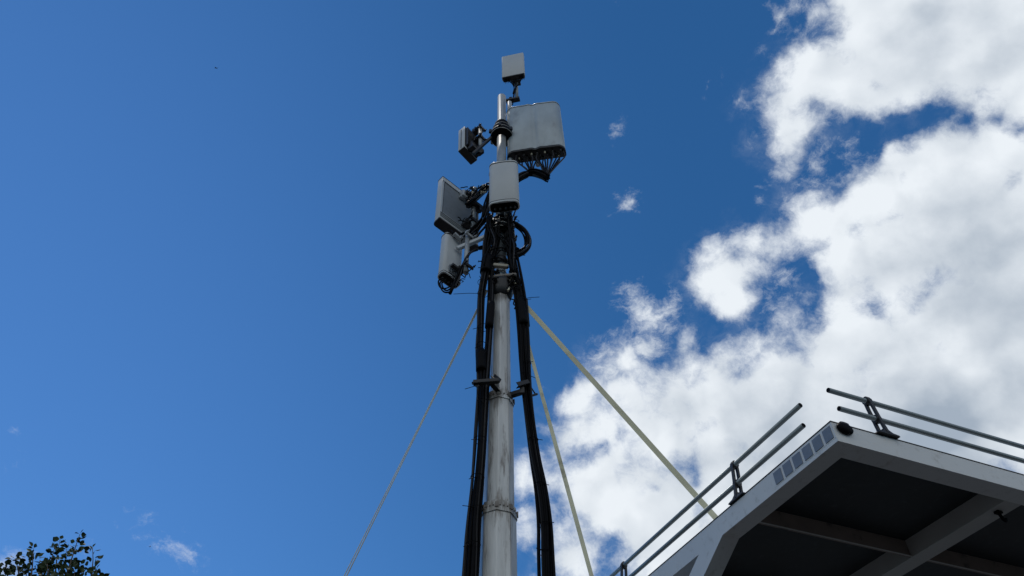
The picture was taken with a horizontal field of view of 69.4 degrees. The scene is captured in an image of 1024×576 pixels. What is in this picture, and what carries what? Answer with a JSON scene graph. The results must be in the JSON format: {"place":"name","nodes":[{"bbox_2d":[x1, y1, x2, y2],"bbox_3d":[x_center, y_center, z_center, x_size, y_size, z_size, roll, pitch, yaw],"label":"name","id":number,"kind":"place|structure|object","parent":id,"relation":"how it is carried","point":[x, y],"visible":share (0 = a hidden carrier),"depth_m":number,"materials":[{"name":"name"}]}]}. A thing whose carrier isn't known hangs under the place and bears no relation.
{"place":"outdoors","nodes":[
{"label":"outdoors","id":0,"kind":"place"},
{"bbox_2d":[0,0,1023,575],"label":"sky","id":1,"kind":"structure","parent":0,"point":[228,328],"materials":[{"name":"blue"}]},
{"label":"ground","id":2,"kind":"structure","parent":0,"visible":0},
{"bbox_2d":[0,530,109,575],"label":"broadleaf tree","id":3,"kind":"object","parent":2,"relation":"on","point":[46,566],"visible":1,"depth_m":9.81,"materials":[{"name":"green plant"}]},
{"bbox_2d":[456,93,537,575],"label":"telescopic mast","id":4,"kind":"object","parent":2,"relation":"on","point":[498,551],"visible":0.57,"depth_m":7.60,"materials":[{"name":"metal"}]},
{"bbox_2d":[344,290,487,575],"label":"guy strap","id":5,"kind":"object","parent":4,"relation":"attached to","point":[451,362],"visible":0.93,"depth_m":7.97,"materials":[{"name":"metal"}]},
{"bbox_2d":[437,229,476,294],"bbox_3d":[-0.736,-0.354,9.845,0.342,1.384,0.422,37,-61,-26],"label":"panel antenna","id":6,"kind":"object","parent":4,"relation":"attached to","point":[450,260],"visible":0.82,"depth_m":9.87,"materials":[{"name":"grey plastic"}]},
{"bbox_2d":[449,245,481,286],"bbox_3d":[-0.576,-0.287,9.732,0.565,0.871,0.136,-7,-51,5],"label":"cable bundle","id":7,"kind":"object","parent":6,"relation":"attached to","point":[457,278],"visible":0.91,"depth_m":9.63,"materials":[{"name":"black rubber"}]},
{"bbox_2d":[434,176,482,250],"bbox_3d":[-0.748,-1.213,11.211,0.757,1.235,0.418,36,-62,-26],"label":"panel antenna","id":8,"kind":"object","parent":4,"relation":"attached to","point":[451,201],"visible":0.72,"depth_m":11.10,"materials":[{"name":"grey plastic"}]},
{"bbox_2d":[447,191,493,241],"bbox_3d":[-0.582,-1.052,10.720,0.638,1.343,0.221,-1,-51,0],"label":"cable bundle","id":9,"kind":"object","parent":4,"relation":"attached to","point":[479,224],"visible":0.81,"depth_m":10.53,"materials":[{"name":"black rubber"}]},
{"bbox_2d":[458,123,486,164],"bbox_3d":[-0.677,-2.561,12.897,0.405,0.972,0.350,-34,-58,20],"label":"panel antenna","id":10,"kind":"object","parent":4,"relation":"attached to","point":[469,142],"visible":0.98,"depth_m":12.74,"materials":[{"name":"metal"}]},
{"bbox_2d":[460,182,488,205],"bbox_3d":[-0.545,-1.428,11.175,0.488,0.635,0.173,-1,-51,0],"label":"cable bundle","id":11,"kind":"object","parent":4,"relation":"attached to","point":[474,195],"visible":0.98,"depth_m":11.18,"materials":[{"name":"black rubber"}]},
{"bbox_2d":[458,217,499,575],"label":"cable bundle","id":12,"kind":"object","parent":4,"relation":"attached to","point":[471,554],"visible":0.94,"depth_m":7.64,"materials":[{"name":"black rubber"}]},
{"bbox_2d":[478,208,524,308],"bbox_3d":[-0.143,-0.447,9.861,0.616,2.262,0.250,5,-51,-4],"label":"cable bundle","id":13,"kind":"object","parent":4,"relation":"attached to","point":[510,238],"visible":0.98,"depth_m":9.98,"materials":[{"name":"black rubber"}]},
{"bbox_2d":[489,160,519,217],"bbox_3d":[-0.104,-1.422,10.917,0.440,1.235,0.411,-6,-47,4],"label":"panel antenna","id":14,"kind":"object","parent":4,"relation":"attached to","point":[503,187],"visible":1,"depth_m":10.68,"materials":[{"name":"grey plastic"}]},
{"bbox_2d":[502,53,524,104],"bbox_3d":[0.054,-3.994,14.654,0.462,2.430,0.315,-10,-51,7],"label":"panel antenna","id":15,"kind":"object","parent":4,"relation":"attached to","point":[513,68],"visible":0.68,"depth_m":14.86,"materials":[{"name":"grey plastic"}]},
{"bbox_2d":[506,218,531,264],"bbox_3d":[0.091,-0.630,10.189,0.380,1.118,0.149,10,-52,-9],"label":"cable bundle","id":16,"kind":"object","parent":4,"relation":"attached to","point":[524,250],"visible":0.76,"depth_m":10.23,"materials":[{"name":"black rubber"}]},
{"bbox_2d":[506,217,555,575],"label":"cable bundle","id":17,"kind":"object","parent":4,"relation":"attached to","point":[546,561],"visible":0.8,"depth_m":7.39,"materials":[{"name":"black rubber"}]},
{"bbox_2d":[506,101,565,174],"bbox_3d":[0.412,-2.413,12.672,0.993,2.406,0.434,-7,-50,5],"label":"panel antenna","id":18,"kind":"object","parent":4,"relation":"attached to","point":[537,136],"visible":0.91,"depth_m":12.57,"materials":[{"name":"grey plastic"}]},
{"bbox_2d":[503,168,549,212],"bbox_3d":[0.225,-1.467,11.316,0.761,1.336,0.172,-1,-51,0],"label":"cable bundle","id":19,"kind":"object","parent":18,"relation":"attached to","point":[539,174],"visible":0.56,"depth_m":11.69,"materials":[{"name":"black rubber"}]},
{"bbox_2d":[530,346,593,575],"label":"guy strap","id":20,"kind":"object","parent":4,"relation":"attached to","point":[574,513],"visible":0.76,"depth_m":8.36,"materials":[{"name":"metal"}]},
{"bbox_2d":[528,305,717,519],"bbox_3d":[3.553,3.986,6.897,7.564,8.764,0.092,18,-53,-15],"label":"guy strap","id":21,"kind":"object","parent":4,"relation":"attached to","point":[640,433],"visible":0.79,"depth_m":8.47,"materials":[{"name":"fabric"}]},
{"bbox_2d":[648,421,1023,575],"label":"canopy","id":22,"kind":"object","parent":2,"relation":"on","point":[829,498],"visible":0.99,"depth_m":6.66,"materials":[{"name":"white metal"}]},
{"bbox_2d":[609,403,805,575],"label":"guard rail","id":23,"kind":"object","parent":22,"relation":"attached to","point":[733,467],"visible":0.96,"depth_m":6.83,"materials":[{"name":"grey metal"}]},
{"bbox_2d":[836,421,853,434],"bbox_3d":[2.585,1.085,5.735,0.156,0.108,0.050,18,-53,-15],"label":"flood lamp","id":24,"kind":"object","parent":22,"relation":"attached to","point":[845,428],"visible":1,"depth_m":5.71,"materials":[{"name":"black metal"}]},
{"bbox_2d":[826,388,1023,463],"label":"guard rail","id":25,"kind":"object","parent":22,"relation":"attached to","point":[876,419],"visible":0.98,"depth_m":6.22,"materials":[{"name":"grey metal"}]},
{"bbox_2d":[993,510,1007,521],"bbox_3d":[4.201,1.960,6.346,0.096,0.094,0.051,18,-53,-14],"label":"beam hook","id":26,"kind":"object","parent":22,"relation":"attached to","point":[999,513],"visible":1,"depth_m":6.34,"materials":[{"name":"black metal"}]}
]}

